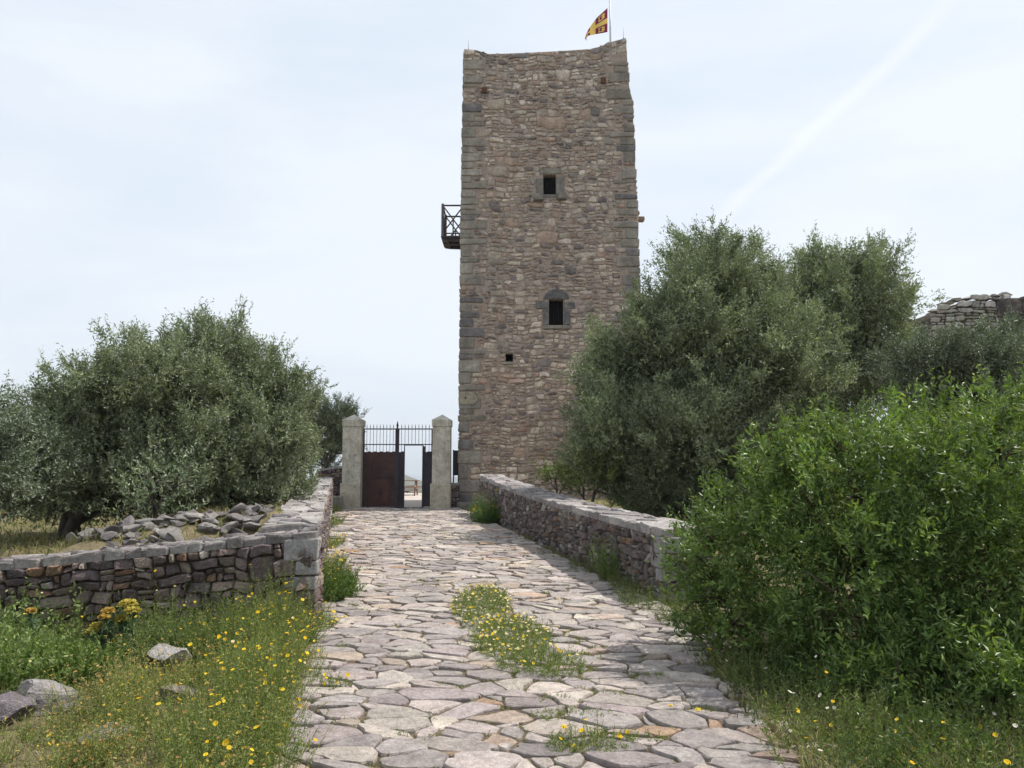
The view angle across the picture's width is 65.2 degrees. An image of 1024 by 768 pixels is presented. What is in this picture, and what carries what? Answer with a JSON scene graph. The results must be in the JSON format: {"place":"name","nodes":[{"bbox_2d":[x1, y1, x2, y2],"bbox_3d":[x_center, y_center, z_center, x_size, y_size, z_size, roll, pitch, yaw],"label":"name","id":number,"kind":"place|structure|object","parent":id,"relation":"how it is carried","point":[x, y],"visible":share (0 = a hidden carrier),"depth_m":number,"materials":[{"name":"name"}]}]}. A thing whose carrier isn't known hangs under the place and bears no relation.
{"place":"outdoors","nodes":[
{"label":"outdoors","id":0,"kind":"place"},
{"bbox_2d":[296,488,429,507],"bbox_3d":[-3.500,4.865,35.333,15.000,0.473,16.500,0,-6,0],"label":"court","id":1,"kind":"object","parent":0,"point":[411,500],"visible":0.03,"depth_m":31.90,"materials":[{"name":"stone"}]},
{"bbox_2d":[405,475,421,485],"bbox_3d":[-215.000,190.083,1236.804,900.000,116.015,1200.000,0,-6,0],"label":"hills","id":2,"kind":"structure","parent":0,"point":[407,483],"depth_m":1245.75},
{"bbox_2d":[0,494,1023,767],"bbox_3d":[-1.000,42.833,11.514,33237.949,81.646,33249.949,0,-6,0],"label":"ground","id":3,"kind":"structure","parent":0,"point":[190,528],"depth_m":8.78,"materials":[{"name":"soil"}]},
{"bbox_2d":[0,690,37,724],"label":"rock","id":4,"kind":"object","parent":3,"relation":"on","point":[12,706],"visible":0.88,"depth_m":5.54,"materials":[{"name":"stone"}]},
{"bbox_2d":[0,627,75,690],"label":"leafy plant","id":5,"kind":"object","parent":3,"relation":"on","point":[6,681],"visible":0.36,"depth_m":6.35,"materials":[{"name":"green plant"}]},
{"bbox_2d":[16,679,83,715],"bbox_3d":[-3.440,2.313,5.921,0.501,0.260,0.300,2,-6,-17],"label":"rock","id":6,"kind":"object","parent":3,"relation":"on","point":[32,689],"visible":0.53,"depth_m":5.85,"materials":[{"name":"stone"}]},
{"bbox_2d":[0,369,99,535],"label":"olive tree","id":7,"kind":"object","parent":3,"relation":"on","point":[34,462],"visible":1,"depth_m":10.64,"materials":[{"name":"green plant"}]},
{"bbox_2d":[3,627,138,686],"bbox_3d":[-3.764,2.270,6.688,1.169,0.500,0.900,0,-6,0],"label":"leafy plant","id":8,"kind":"object","parent":3,"relation":"on","point":[77,655],"visible":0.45,"depth_m":6.60,"materials":[{"name":"green plant"}]},
{"bbox_2d":[23,598,141,656],"bbox_3d":[-3.919,2.272,7.314,1.049,0.581,0.331,1,-6,-7],"label":"spurge bush","id":9,"kind":"object","parent":3,"relation":"on","point":[106,622],"visible":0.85,"depth_m":7.32,"materials":[{"name":"green plant"}]},
{"bbox_2d":[77,528,96,540],"bbox_3d":[-4.812,1.718,9.118,0.268,0.125,0.317,16,-3,-19],"label":"loose stone","id":10,"kind":"object","parent":3,"relation":"on","point":[86,533],"visible":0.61,"depth_m":9.03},
{"bbox_2d":[76,722,132,747],"bbox_3d":[-2.615,2.255,5.113,0.334,0.125,0.302,1,-6,-6],"label":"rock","id":11,"kind":"object","parent":3,"relation":"on","point":[125,732],"visible":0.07,"depth_m":5.11,"materials":[{"name":"stone"}]},
{"bbox_2d":[101,531,117,539],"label":"loose stone","id":12,"kind":"object","parent":3,"relation":"on","point":[106,536],"visible":0.99,"depth_m":8.94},
{"bbox_2d":[106,541,118,546],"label":"loose stone","id":13,"kind":"object","parent":3,"relation":"on","point":[111,544],"visible":0.7,"depth_m":8.82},
{"bbox_2d":[120,515,134,528],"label":"loose stone","id":14,"kind":"object","parent":3,"relation":"on","point":[129,520],"visible":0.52,"depth_m":9.40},
{"bbox_2d":[124,538,135,545],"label":"loose stone","id":15,"kind":"object","parent":3,"relation":"on","point":[130,540],"visible":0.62,"depth_m":8.80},
{"bbox_2d":[120,524,140,535],"bbox_3d":[-4.424,1.681,9.241,0.246,0.085,0.190,-28,-35,-18],"label":"loose stone","id":16,"kind":"object","parent":3,"relation":"on","point":[132,528],"visible":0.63,"depth_m":9.22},
{"bbox_2d":[0,313,264,540],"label":"olive tree","id":17,"kind":"object","parent":3,"relation":"on","point":[100,405],"visible":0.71,"depth_m":12.12,"materials":[{"name":"green plant"}]},
{"bbox_2d":[134,535,151,543],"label":"loose stone","id":18,"kind":"object","parent":3,"relation":"on","point":[143,540],"visible":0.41,"depth_m":9.01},
{"bbox_2d":[140,522,156,530],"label":"loose stone","id":19,"kind":"object","parent":3,"relation":"on","point":[147,526],"visible":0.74,"depth_m":9.41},
{"bbox_2d":[88,434,213,524],"bbox_3d":[-4.910,1.458,10.797,1.653,1.553,1.123,2,-6,-15],"label":"olive sapling","id":20,"kind":"object","parent":3,"relation":"on","point":[165,483],"visible":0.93,"depth_m":10.82,"materials":[{"name":"green plant"}]},
{"bbox_2d":[114,610,201,664],"bbox_3d":[-3.241,2.336,7.366,0.806,0.483,0.820,4,-7,-30],"label":"leafy plant","id":21,"kind":"object","parent":3,"relation":"on","point":[162,628],"visible":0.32,"depth_m":7.22,"materials":[{"name":"green plant"}]},
{"bbox_2d":[153,518,165,524],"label":"loose stone","id":22,"kind":"object","parent":3,"relation":"on","point":[158,520],"visible":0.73,"depth_m":9.58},
{"bbox_2d":[154,538,166,541],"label":"loose stone","id":23,"kind":"object","parent":3,"relation":"on","point":[157,540],"visible":0.48,"depth_m":9.08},
{"bbox_2d":[146,535,157,542],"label":"loose stone","id":24,"kind":"object","parent":23,"relation":"on","point":[151,537],"visible":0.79,"depth_m":9.09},
{"bbox_2d":[0,525,324,646],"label":"boundary wall","id":25,"kind":"structure","parent":3,"relation":"on","point":[100,573],"depth_m":8.09,"materials":[{"name":"stone"}]},
{"bbox_2d":[2,564,327,767],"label":"meadow flowers","id":26,"kind":"object","parent":3,"relation":"on","point":[215,723],"visible":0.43,"depth_m":5.07,"materials":[{"name":"yellow plant"}]},
{"bbox_2d":[159,520,170,526],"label":"loose stone","id":27,"kind":"object","parent":3,"relation":"on","point":[164,523],"visible":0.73,"depth_m":9.59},
{"bbox_2d":[147,643,191,666],"bbox_3d":[-2.949,2.344,6.853,0.390,0.175,0.286,-3,-7,23],"label":"rock","id":28,"kind":"object","parent":3,"relation":"on","point":[159,647],"visible":0.71,"depth_m":6.81,"materials":[{"name":"stone"}]},
{"bbox_2d":[158,528,183,541],"bbox_3d":[-3.980,1.758,9.293,0.336,0.141,0.256,14,19,-14],"label":"loose stone","id":29,"kind":"object","parent":3,"relation":"on","point":[164,535],"visible":0.82,"depth_m":9.25,"materials":[{"name":"stone"}]},
{"bbox_2d":[0,543,344,767],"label":"meadow plants","id":30,"kind":"object","parent":3,"relation":"on","point":[268,728],"visible":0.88,"depth_m":5.38,"materials":[{"name":"green plant"}]},
{"bbox_2d":[167,530,178,541],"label":"loose stone","id":31,"kind":"object","parent":3,"relation":"on","point":[173,536],"visible":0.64,"depth_m":9.19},
{"bbox_2d":[170,520,185,526],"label":"loose stone","id":32,"kind":"object","parent":3,"relation":"on","point":[176,523],"visible":0.92,"depth_m":9.61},
{"bbox_2d":[159,684,198,699],"bbox_3d":[-2.458,2.259,5.867,0.269,0.119,0.221,-5,-8,37],"label":"rock","id":33,"kind":"object","parent":3,"relation":"on","point":[175,688],"visible":0.49,"depth_m":5.80,"materials":[{"name":"stone"}]},
{"bbox_2d":[184,513,201,521],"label":"loose stone","id":34,"kind":"object","parent":3,"relation":"on","point":[193,515],"visible":0.79,"depth_m":9.78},
{"bbox_2d":[198,524,212,531],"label":"loose stone","id":35,"kind":"object","parent":3,"relation":"on","point":[207,527],"visible":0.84,"depth_m":9.66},
{"bbox_2d":[195,504,227,512],"bbox_3d":[-4.509,2.230,12.055,1.723,0.867,1.499,0,-6,0],"label":"dry grass mound","id":36,"kind":"object","parent":3,"relation":"on","point":[215,510],"visible":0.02,"depth_m":12.04,"materials":[{"name":"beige plant"}]},
{"bbox_2d":[204,512,218,523],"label":"loose stone","id":37,"kind":"object","parent":3,"relation":"on","point":[208,516],"visible":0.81,"depth_m":9.87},
{"bbox_2d":[204,523,219,529],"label":"loose stone","id":38,"kind":"object","parent":3,"relation":"on","point":[216,527],"visible":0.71,"depth_m":9.75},
{"bbox_2d":[221,521,237,531],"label":"loose stone","id":39,"kind":"object","parent":3,"relation":"on","point":[232,525],"visible":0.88,"depth_m":9.84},
{"bbox_2d":[126,293,338,518],"bbox_3d":[-4.809,0.481,14.023,3.550,4.217,4.420,0,-6,0],"label":"olive tree","id":40,"kind":"object","parent":3,"relation":"on","point":[263,396],"visible":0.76,"depth_m":13.25,"materials":[{"name":"green plant"}]},
{"bbox_2d":[230,528,245,533],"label":"loose stone","id":41,"kind":"object","parent":3,"relation":"on","point":[236,530],"visible":0.38,"depth_m":9.86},
{"bbox_2d":[244,522,260,529],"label":"loose stone","id":42,"kind":"object","parent":3,"relation":"on","point":[252,525],"visible":0.95,"depth_m":10.03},
{"bbox_2d":[251,505,260,512],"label":"loose stone","id":43,"kind":"object","parent":3,"relation":"on","point":[256,508],"visible":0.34,"depth_m":10.45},
{"bbox_2d":[184,605,328,662],"bbox_3d":[-2.376,2.285,7.415,1.379,0.541,0.947,0,-6,0],"label":"leafy plant","id":44,"kind":"object","parent":3,"relation":"on","point":[318,634],"visible":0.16,"depth_m":7.33,"materials":[{"name":"green plant"}]},
{"bbox_2d":[250,515,264,522],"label":"loose stone","id":45,"kind":"object","parent":3,"relation":"on","point":[257,518],"visible":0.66,"depth_m":10.14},
{"bbox_2d":[259,507,270,513],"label":"loose stone","id":46,"kind":"object","parent":3,"relation":"on","point":[265,510],"visible":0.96,"depth_m":10.41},
{"bbox_2d":[260,477,333,604],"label":"boundary wall","id":47,"kind":"structure","parent":3,"relation":"on","point":[316,510],"depth_m":11.37,"materials":[{"name":"stone"}]},
{"bbox_2d":[302,603,347,631],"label":"leafy plant","id":48,"kind":"object","parent":3,"relation":"on","point":[331,623],"visible":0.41,"depth_m":8.14,"materials":[{"name":"green plant"}]},
{"bbox_2d":[316,466,341,495],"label":"rubble wall","id":49,"kind":"structure","parent":3,"relation":"on","point":[335,473],"depth_m":26.95,"materials":[{"name":"stone"}]},
{"bbox_2d":[300,374,372,476],"bbox_3d":[-7.092,1.931,29.282,4.289,4.586,4.078,0,-6,0],"label":"olive tree","id":50,"kind":"object","parent":3,"relation":"on","point":[330,419],"visible":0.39,"depth_m":28.65,"materials":[{"name":"green plant"}]},
{"bbox_2d":[327,528,348,548],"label":"wall weeds","id":51,"kind":"object","parent":3,"relation":"on","point":[334,541],"depth_m":15.32,"materials":[{"name":"green plant"}]},
{"bbox_2d":[324,541,352,571],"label":"wall weeds","id":52,"kind":"object","parent":3,"relation":"on","point":[339,559],"depth_m":12.49,"materials":[{"name":"green plant"}]},
{"bbox_2d":[333,496,343,508],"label":"stone block","id":53,"kind":"structure","parent":3,"relation":"on","point":[339,499],"depth_m":25.91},
{"bbox_2d":[331,511,345,526],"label":"wall weeds","id":54,"kind":"object","parent":3,"relation":"on","point":[336,520],"depth_m":19.72,"materials":[{"name":"green plant"}]},
{"bbox_2d":[332,501,344,512],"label":"wall weeds","id":55,"kind":"object","parent":3,"relation":"on","point":[335,509],"depth_m":24.24,"materials":[{"name":"green plant"}]},
{"bbox_2d":[321,551,366,601],"bbox_3d":[-2.265,2.401,10.069,0.941,0.638,1.449,0,-6,0],"label":"leafy plant","id":56,"kind":"object","parent":3,"relation":"on","point":[348,587],"visible":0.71,"depth_m":9.88,"materials":[{"name":"green plant"}]},
{"bbox_2d":[340,415,365,508],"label":"gate pillar","id":57,"kind":"structure","parent":3,"relation":"on","point":[352,465],"depth_m":26.58,"materials":[{"name":"stone"}]},
{"bbox_2d":[405,480,420,495],"bbox_3d":[-5.211,5.171,39.675,1.200,0.798,1.520,0,-6,0],"label":"picnic bench","id":58,"kind":"object","parent":3,"relation":"on","point":[415,486],"visible":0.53,"depth_m":39.42,"materials":[{"name":"brown wood"}]},
{"bbox_2d":[404,485,421,492],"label":"parapet wall","id":59,"kind":"structure","parent":3,"relation":"on","point":[408,490],"depth_m":43.60,"materials":[{"name":"stone"}]},
{"bbox_2d":[430,415,452,508],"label":"gate pillar","id":60,"kind":"structure","parent":3,"relation":"on","point":[440,484],"depth_m":26.57,"materials":[{"name":"stone"}]},
{"bbox_2d":[451,482,459,507],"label":"rubble wall","id":61,"kind":"structure","parent":3,"relation":"on","point":[454,493],"depth_m":26.84,"materials":[{"name":"stone"}]},
{"bbox_2d":[455,485,501,523],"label":"spurge plant","id":62,"kind":"object","parent":3,"relation":"on","point":[490,515],"visible":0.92,"depth_m":20.07,"materials":[{"name":"green plant"}]},
{"bbox_2d":[538,544,560,555],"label":"wall weeds","id":63,"kind":"object","parent":3,"relation":"on","point":[552,549],"depth_m":14.43,"materials":[{"name":"green plant"}]},
{"bbox_2d":[457,38,644,508],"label":"tower","id":64,"kind":"structure","parent":3,"relation":"on","point":[551,219],"depth_m":28.23,"materials":[{"name":"stone"}]},
{"bbox_2d":[441,204,460,249],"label":"balcony","id":65,"kind":"structure","parent":64,"relation":"attached to","point":[451,241],"depth_m":29.73,"materials":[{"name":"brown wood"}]},
{"bbox_2d":[453,450,458,481],"bbox_3d":[-1.871,3.241,27.355,0.317,1.969,0.090,0,-6,0],"label":"metal panel","id":66,"kind":"object","parent":64,"relation":"attached to","point":[455,462],"visible":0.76,"depth_m":27.41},
{"bbox_2d":[502,351,514,364],"bbox_3d":[-0.123,-0.899,27.947,0.454,0.496,0.457,0,-6,0],"label":"window","id":67,"kind":"structure","parent":64,"relation":"in","point":[509,358],"depth_m":27.77,"materials":[{"name":"stone"}]},
{"bbox_2d":[534,168,565,200],"bbox_3d":[1.347,-7.073,28.546,1.149,1.209,0.625,0,-6,0],"label":"window","id":68,"kind":"structure","parent":64,"relation":"in","point":[543,185],"depth_m":28.45,"materials":[{"name":"stone"}]},
{"bbox_2d":[536,289,574,328],"bbox_3d":[1.518,-2.594,28.112,1.368,1.409,0.498,0,-6,0],"label":"window","id":69,"kind":"structure","parent":64,"relation":"in","point":[553,316],"depth_m":27.96,"materials":[{"name":"stone"}]},
{"bbox_2d":[609,0,610,41],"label":"flagpole","id":70,"kind":"object","parent":64,"relation":"on","point":[609,20],"visible":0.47,"depth_m":29.87,"materials":[{"name":"metal"}]},
{"bbox_2d":[585,9,606,39],"bbox_3d":[3.166,-13.392,30.046,0.822,1.359,0.506,0,-6,0],"label":"flag","id":71,"kind":"object","parent":70,"relation":"attached to","point":[598,25],"visible":1,"depth_m":29.94,"materials":[{"name":"yellow fabric"}]},
{"bbox_2d":[523,447,581,493],"bbox_3d":[1.160,2.578,21.968,1.724,1.724,1.597,0,-6,0],"label":"shrub","id":72,"kind":"object","parent":3,"relation":"on","point":[548,476],"visible":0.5,"depth_m":21.83,"materials":[{"name":"green plant"}]},
{"bbox_2d":[565,551,594,573],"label":"wall weeds","id":73,"kind":"object","parent":3,"relation":"on","point":[581,564],"depth_m":12.35,"materials":[{"name":"green plant"}]},
{"bbox_2d":[545,436,645,502],"bbox_3d":[1.820,1.998,17.362,1.756,2.141,1.806,3,-7,-26],"label":"shrub","id":74,"kind":"object","parent":3,"relation":"on","point":[584,472],"visible":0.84,"depth_m":17.29,"materials":[{"name":"green plant"}]},
{"bbox_2d":[478,474,713,603],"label":"boundary wall","id":75,"kind":"structure","parent":3,"relation":"on","point":[567,525],"depth_m":12.90,"materials":[{"name":"stone"}]},
{"bbox_2d":[584,534,624,581],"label":"mullein plant","id":76,"kind":"object","parent":3,"relation":"on","point":[603,564],"visible":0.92,"depth_m":11.13,"materials":[{"name":"green plant"}]},
{"bbox_2d":[603,567,643,595],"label":"wall weeds","id":77,"kind":"object","parent":3,"relation":"on","point":[623,584],"depth_m":10.37,"materials":[{"name":"green plant"}]},
{"bbox_2d":[614,580,684,610],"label":"wall weeds","id":78,"kind":"object","parent":3,"relation":"on","point":[651,599],"depth_m":9.40,"materials":[{"name":"green plant"}]},
{"bbox_2d":[647,597,725,629],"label":"wall weeds","id":79,"kind":"object","parent":3,"relation":"on","point":[665,610],"depth_m":8.49,"materials":[{"name":"green plant"}]},
{"bbox_2d":[668,700,723,712],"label":"weed tuft","id":80,"kind":"object","parent":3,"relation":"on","point":[698,709],"visible":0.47,"depth_m":5.34,"materials":[{"name":"yellow plant"}]},
{"bbox_2d":[547,205,879,520],"bbox_3d":[4.692,-0.112,18.666,7.785,7.727,5.927,0,-6,0],"label":"olive tree","id":81,"kind":"object","parent":3,"relation":"on","point":[715,340],"visible":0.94,"depth_m":17.34,"materials":[{"name":"green plant"}]},
{"bbox_2d":[644,361,1023,732],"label":"green bush","id":82,"kind":"object","parent":3,"relation":"on","point":[943,537],"visible":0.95,"depth_m":6.03,"materials":[{"name":"green plant"}]},
{"bbox_2d":[684,613,1023,767],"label":"undergrowth","id":83,"kind":"object","parent":3,"relation":"on","point":[955,748],"depth_m":4.76,"materials":[{"name":"plant"}]},
{"bbox_2d":[761,219,951,453],"bbox_3d":[8.115,-0.509,20.180,5.704,7.387,5.315,0,-6,0],"label":"olive tree","id":84,"kind":"object","parent":3,"relation":"on","point":[858,286],"visible":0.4,"depth_m":19.48,"materials":[{"name":"green plant"}]},
{"bbox_2d":[861,300,1023,508],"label":"olive tree","id":85,"kind":"object","parent":3,"relation":"on","point":[958,355],"visible":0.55,"depth_m":14.01,"materials":[{"name":"green plant"}]},
{"bbox_2d":[889,292,1023,493],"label":"ruined tower","id":86,"kind":"structure","parent":3,"relation":"on","point":[943,312],"depth_m":24.34,"materials":[{"name":"stone"}]},
{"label":"loose stone","id":87,"kind":"object","parent":3,"relation":"on","visible":0},
{"bbox_2d":[226,513,243,519],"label":"loose stone","id":88,"kind":"object","parent":87,"relation":"on","point":[235,516],"visible":1,"depth_m":10.06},
{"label":"loose stone","id":89,"kind":"object","parent":3,"relation":"on","visible":0},
{"bbox_2d":[104,525,119,532],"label":"loose stone","id":90,"kind":"object","parent":89,"relation":"on","point":[114,528],"visible":0.57,"depth_m":9.10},
{"bbox_2d":[94,528,105,533],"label":"loose stone","id":91,"kind":"object","parent":90,"relation":"on","point":[99,530],"visible":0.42,"depth_m":9.04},
{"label":"loose stone","id":92,"kind":"object","parent":3,"relation":"on","visible":0},
{"bbox_2d":[124,532,134,538],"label":"loose stone","id":93,"kind":"object","parent":92,"relation":"on","point":[130,535],"visible":0.9,"depth_m":8.99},
{"bbox_2d":[0,0,1023,472],"label":"sky","id":94,"kind":"structure","parent":0,"point":[300,159],"materials":[{"name":"white"}]},
{"bbox_2d":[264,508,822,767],"bbox_3d":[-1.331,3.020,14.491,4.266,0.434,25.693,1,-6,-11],"label":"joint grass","id":95,"kind":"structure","parent":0,"point":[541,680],"depth_m":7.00,"materials":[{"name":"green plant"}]},
{"bbox_2d":[308,473,883,480],"bbox_3d":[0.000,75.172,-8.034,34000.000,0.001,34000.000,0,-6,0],"label":"water","id":96,"kind":"structure","parent":0,"point":[418,476],"depth_m":10130.31,"materials":[{"name":"blue liquid"}]},
{"bbox_2d":[273,507,953,767],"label":"path","id":97,"kind":"structure","parent":0,"point":[717,736],"depth_m":6.21,"materials":[{"name":"stone"}]},
{"bbox_2d":[319,667,355,690],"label":"weed tuft","id":98,"kind":"object","parent":97,"relation":"on","point":[330,681],"visible":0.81,"depth_m":5.95,"materials":[{"name":"green plant"}]},
{"bbox_2d":[362,421,432,507],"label":"iron gate","id":99,"kind":"structure","parent":97,"relation":"on","point":[383,483],"depth_m":26.83,"materials":[{"name":"paint"}]},
{"bbox_2d":[448,581,515,630],"bbox_3d":[-0.337,2.509,9.258,0.805,0.316,2.632,0,-6,0],"label":"weed patch","id":100,"kind":"object","parent":97,"relation":"on","point":[502,602],"visible":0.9,"depth_m":9.07,"materials":[{"name":"green plant"}]},
{"bbox_2d":[468,611,555,660],"bbox_3d":[-0.008,2.355,7.590,0.855,0.321,1.864,0,-6,0],"label":"weed patch","id":101,"kind":"object","parent":97,"relation":"on","point":[490,639],"visible":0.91,"depth_m":7.44,"materials":[{"name":"green plant"}]},
{"bbox_2d":[490,636,592,678],"bbox_3d":[0.238,2.233,6.577,0.858,0.280,0.943,0,-6,0],"label":"weed patch","id":102,"kind":"object","parent":97,"relation":"on","point":[553,659],"visible":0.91,"depth_m":6.55,"materials":[{"name":"green plant"}]},
{"bbox_2d":[528,703,616,720],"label":"weed tuft","id":103,"kind":"object","parent":97,"relation":"on","point":[560,713],"visible":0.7,"depth_m":5.22,"materials":[{"name":"green plant"}]},
{"bbox_2d":[543,714,640,752],"bbox_3d":[0.477,2.082,4.732,0.588,0.189,0.396,0,-6,0],"label":"weed tuft","id":104,"kind":"object","parent":97,"relation":"on","point":[574,743],"visible":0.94,"depth_m":4.69,"materials":[{"name":"green plant"}]},
{"bbox_2d":[603,727,677,743],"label":"weed tuft","id":105,"kind":"object","parent":97,"relation":"on","point":[629,735],"visible":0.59,"depth_m":4.79,"materials":[{"name":"green plant"}]},
{"bbox_2d":[628,671,679,679],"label":"weed tuft","id":106,"kind":"object","parent":97,"relation":"on","point":[648,674],"visible":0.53,"depth_m":6.27,"materials":[{"name":"green plant"}]},
{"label":"loose stone","id":107,"kind":"object","parent":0,"visible":0},
{"bbox_2d":[66,532,78,542],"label":"loose stone","id":108,"kind":"object","parent":107,"relation":"on","point":[70,534],"visible":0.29,"depth_m":9.23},
{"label":"loose stone","id":109,"kind":"object","parent":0,"visible":0},
{"bbox_2d":[172,513,190,522],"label":"loose stone","id":110,"kind":"object","parent":109,"relation":"on","point":[177,517],"visible":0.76,"depth_m":9.72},
{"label":"loose stone","id":111,"kind":"object","parent":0,"visible":0},
{"label":"loose stone","id":112,"kind":"object","parent":111,"relation":"on","visible":0},
{"bbox_2d":[229,503,249,513],"bbox_3d":[-3.520,1.623,10.286,0.261,0.121,0.224,-30,-26,0],"label":"loose stone","id":113,"kind":"object","parent":112,"relation":"on","point":[239,507],"visible":0.77,"depth_m":10.22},
{"label":"loose stone","id":114,"kind":"object","parent":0,"visible":0},
{"bbox_2d":[134,518,153,523],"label":"loose stone","id":115,"kind":"object","parent":114,"relation":"on","point":[138,521],"visible":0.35,"depth_m":9.54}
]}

